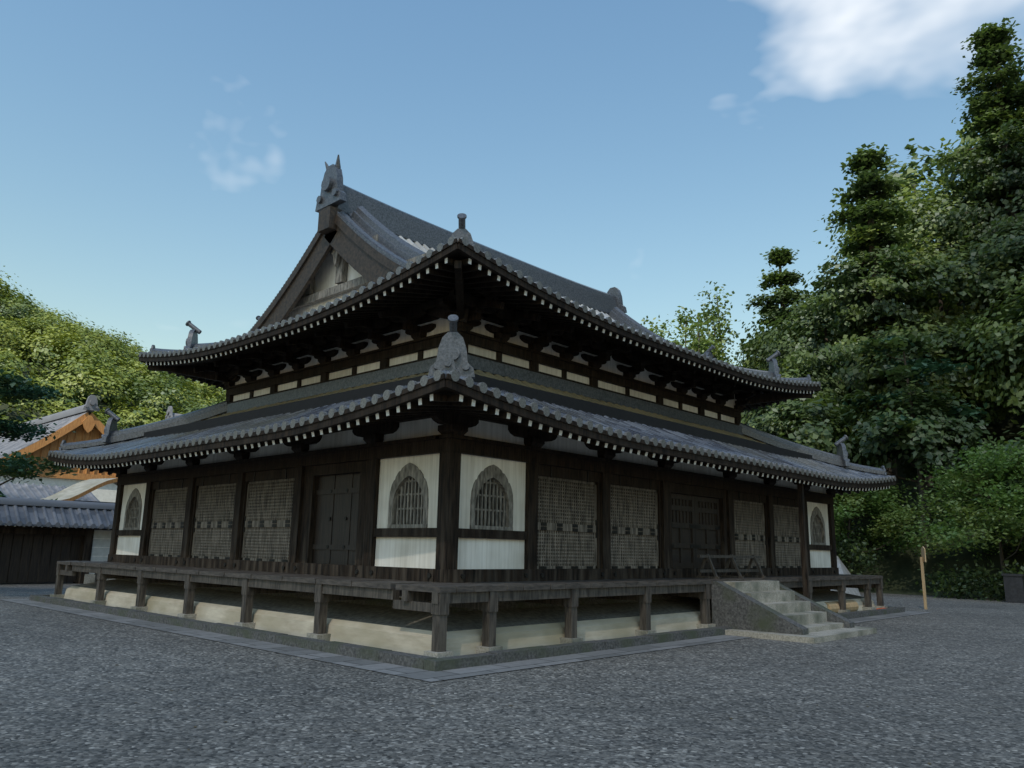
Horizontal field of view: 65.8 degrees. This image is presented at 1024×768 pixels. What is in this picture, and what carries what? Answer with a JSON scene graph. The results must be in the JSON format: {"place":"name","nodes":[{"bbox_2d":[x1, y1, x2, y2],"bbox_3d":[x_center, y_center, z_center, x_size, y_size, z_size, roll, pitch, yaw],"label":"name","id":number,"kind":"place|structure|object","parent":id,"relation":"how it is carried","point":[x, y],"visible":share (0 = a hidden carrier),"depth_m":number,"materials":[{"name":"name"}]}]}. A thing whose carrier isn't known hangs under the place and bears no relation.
{"place":"outdoors","nodes":[
{"label":"outdoors","id":0,"kind":"place"},
{"bbox_2d":[54,554,883,651],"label":"veranda posts","id":1,"kind":"object","parent":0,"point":[440,604],"visible":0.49,"depth_m":13.93,"materials":[{"name":"brown wood"}]},
{"bbox_2d":[57,561,882,592],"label":"veranda deck","id":2,"kind":"structure","parent":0,"point":[435,587],"depth_m":13.52,"materials":[{"name":"brown wood"}]},
{"bbox_2d":[0,335,987,496],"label":"pine leaf foliage","id":3,"kind":"object","parent":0,"point":[21,429],"visible":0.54,"depth_m":24.29,"materials":[{"name":"green plant"}]},
{"bbox_2d":[0,582,1023,767],"bbox_3d":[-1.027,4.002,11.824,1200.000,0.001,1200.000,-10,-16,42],"label":"gravel ground","id":4,"kind":"structure","parent":0,"point":[924,687],"depth_m":7.90,"materials":[{"name":"grey gravel"}]},
{"bbox_2d":[0,475,116,573],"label":"walls","id":5,"kind":"structure","parent":4,"relation":"on","point":[107,493],"depth_m":43.23,"materials":[{"name":"white paint"}]},
{"bbox_2d":[0,412,117,500],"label":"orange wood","id":6,"kind":"object","parent":5,"relation":"on","point":[83,427],"visible":0.4,"depth_m":44.48,"materials":[{"name":"orange wood"}]},
{"bbox_2d":[43,478,116,499],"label":"roof","id":7,"kind":"structure","parent":5,"relation":"on","point":[76,489],"depth_m":32.30,"materials":[{"name":"grey tile"}]},
{"bbox_2d":[0,395,182,528],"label":"tiles","id":8,"kind":"object","parent":5,"relation":"on","point":[25,504],"visible":0.16,"depth_m":29.59,"materials":[{"name":"grey tile"}]},
{"bbox_2d":[74,374,813,565],"bbox_3d":[-5.810,3.696,26.849,26.925,6.600,14.625,-10,-16,42],"label":"dark interior","id":9,"kind":"object","parent":4,"relation":"on","point":[530,393],"visible":0.06,"depth_m":16.13,"materials":[{"name":"black"}]},
{"bbox_2d":[0,238,896,600],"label":"frame","id":10,"kind":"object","parent":4,"relation":"on","point":[454,282],"depth_m":15.85,"materials":[{"name":"brown wood"}]},
{"bbox_2d":[0,473,720,582],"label":"doors","id":11,"kind":"structure","parent":10,"relation":"attached to","point":[337,531],"depth_m":17.46,"materials":[{"name":"brown wood"}]},
{"bbox_2d":[5,258,889,528],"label":"rafter ends","id":12,"kind":"object","parent":10,"relation":"attached to","point":[461,396],"visible":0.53,"depth_m":14.90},
{"bbox_2d":[187,236,749,371],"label":"roof tiles","id":13,"kind":"object","parent":10,"relation":"on","point":[423,247],"visible":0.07,"depth_m":20.68,"materials":[{"name":"grey tile"}]},
{"bbox_2d":[55,370,888,477],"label":"lower roof tiles","id":14,"kind":"object","parent":10,"relation":"on","point":[641,430],"visible":0.27,"depth_m":17.20,"materials":[{"name":"grey tile"}]},
{"bbox_2d":[48,236,895,483],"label":"roof tiles","id":15,"kind":"object","parent":10,"relation":"attached to","point":[455,376],"visible":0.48,"depth_m":15.02,"materials":[{"name":"grey tile"}]},
{"bbox_2d":[59,155,886,475],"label":"roof ridges ornaments","id":16,"kind":"object","parent":10,"relation":"on","point":[365,217],"visible":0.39,"depth_m":20.24},
{"bbox_2d":[291,234,425,311],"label":"gable wall","id":17,"kind":"structure","parent":16,"relation":"attached to","point":[343,286],"depth_m":19.18,"materials":[{"name":"white paint"}]},
{"bbox_2d":[222,206,746,406],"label":"bargeboards","id":18,"kind":"object","parent":16,"relation":"attached to","point":[352,248],"visible":0.29,"depth_m":19.07,"materials":[{"name":"brown wood"}]},
{"bbox_2d":[111,466,835,578],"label":"fittings","id":19,"kind":"object","parent":10,"relation":"attached to","point":[559,525],"visible":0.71,"depth_m":16.17,"materials":[{"name":"metal"}]},
{"bbox_2d":[123,463,825,544],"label":"window frames","id":20,"kind":"structure","parent":10,"relation":"attached to","point":[408,473],"depth_m":13.06,"materials":[{"name":"brown wood"}]},
{"bbox_2d":[148,475,801,568],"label":"lattice panels","id":21,"kind":"object","parent":10,"relation":"attached to","point":[634,509],"visible":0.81,"depth_m":16.07,"materials":[{"name":"brown wood"}]},
{"bbox_2d":[0,599,930,681],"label":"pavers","id":22,"kind":"object","parent":4,"relation":"on","point":[409,672],"visible":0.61,"depth_m":11.86,"materials":[{"name":"grey stone"}]},
{"bbox_2d":[29,578,904,671],"bbox_3d":[-0.100,5.463,21.060,17.090,0.980,17.800,-10,-16,42],"label":"stone base","id":23,"kind":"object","parent":4,"relation":"on","point":[733,608],"depth_m":14.07,"materials":[{"name":"stone"}]},
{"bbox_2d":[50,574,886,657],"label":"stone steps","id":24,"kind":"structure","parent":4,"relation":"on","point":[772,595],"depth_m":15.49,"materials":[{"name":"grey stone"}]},
{"bbox_2d":[64,586,874,655],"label":"foundation platform","id":25,"kind":"structure","parent":4,"relation":"on","point":[419,641],"depth_m":13.11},
{"bbox_2d":[75,579,863,631],"bbox_3d":[-0.608,5.571,21.522,14.240,0.180,16.340,-10,-16,42],"label":"kamebara top","id":26,"kind":"object","parent":25,"relation":"on","point":[422,620],"visible":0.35,"depth_m":13.83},
{"bbox_2d":[0,45,1023,578],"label":"tree trunks","id":27,"kind":"object","parent":4,"relation":"on","point":[922,477],"visible":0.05,"depth_m":44.47,"materials":[{"name":"brown plant"}]},
{"bbox_2d":[641,47,1023,594],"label":"tree foliage","id":28,"kind":"object","parent":27,"relation":"attached to","point":[1013,399],"visible":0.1,"depth_m":42.66,"materials":[{"name":"green plant"}]},
{"bbox_2d":[824,546,926,612],"bbox_3d":[10.261,5.492,22.373,6.173,1.870,0.523,11,-15,-39],"label":"sign post","id":29,"kind":"object","parent":4,"relation":"on","point":[852,605],"visible":0.75,"depth_m":21.44,"materials":[{"name":"brown wood"}]},
{"bbox_2d":[1001,573,1023,602],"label":"bin","id":30,"kind":"object","parent":4,"relation":"on","point":[1014,587],"visible":1,"depth_m":28.68,"materials":[{"name":"grey metal"}]},
{"bbox_2d":[0,301,1023,598],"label":"shrubs","id":31,"kind":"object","parent":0,"point":[900,571],"depth_m":36.72,"materials":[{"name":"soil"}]},
{"bbox_2d":[0,266,225,450],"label":"hill foliage","id":32,"kind":"object","parent":31,"relation":"on","point":[85,384],"depth_m":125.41,"materials":[{"name":"green plant"}]},
{"bbox_2d":[0,17,1023,600],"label":"trees","id":33,"kind":"object","parent":31,"relation":"on","point":[898,256],"visible":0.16,"depth_m":44.57,"materials":[{"name":"green plant"}]},
{"bbox_2d":[0,0,1023,365],"label":"sky","id":34,"kind":"structure","parent":0,"point":[163,168],"materials":[{"name":"blue"}]},
{"bbox_2d":[646,284,1023,559],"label":"bamboo leaf","id":35,"kind":"object","parent":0,"point":[849,500],"visible":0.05,"depth_m":34.84,"materials":[{"name":"green plant"}]},
{"bbox_2d":[831,556,860,595],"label":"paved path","id":36,"kind":"structure","parent":0,"point":[843,569],"depth_m":31.64,"materials":[{"name":"grey stone"}]},
{"bbox_2d":[833,440,1023,559],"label":"maple leaf foliage","id":37,"kind":"object","parent":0,"point":[975,459],"visible":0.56,"depth_m":32.84,"materials":[{"name":"green plant"}]}
]}

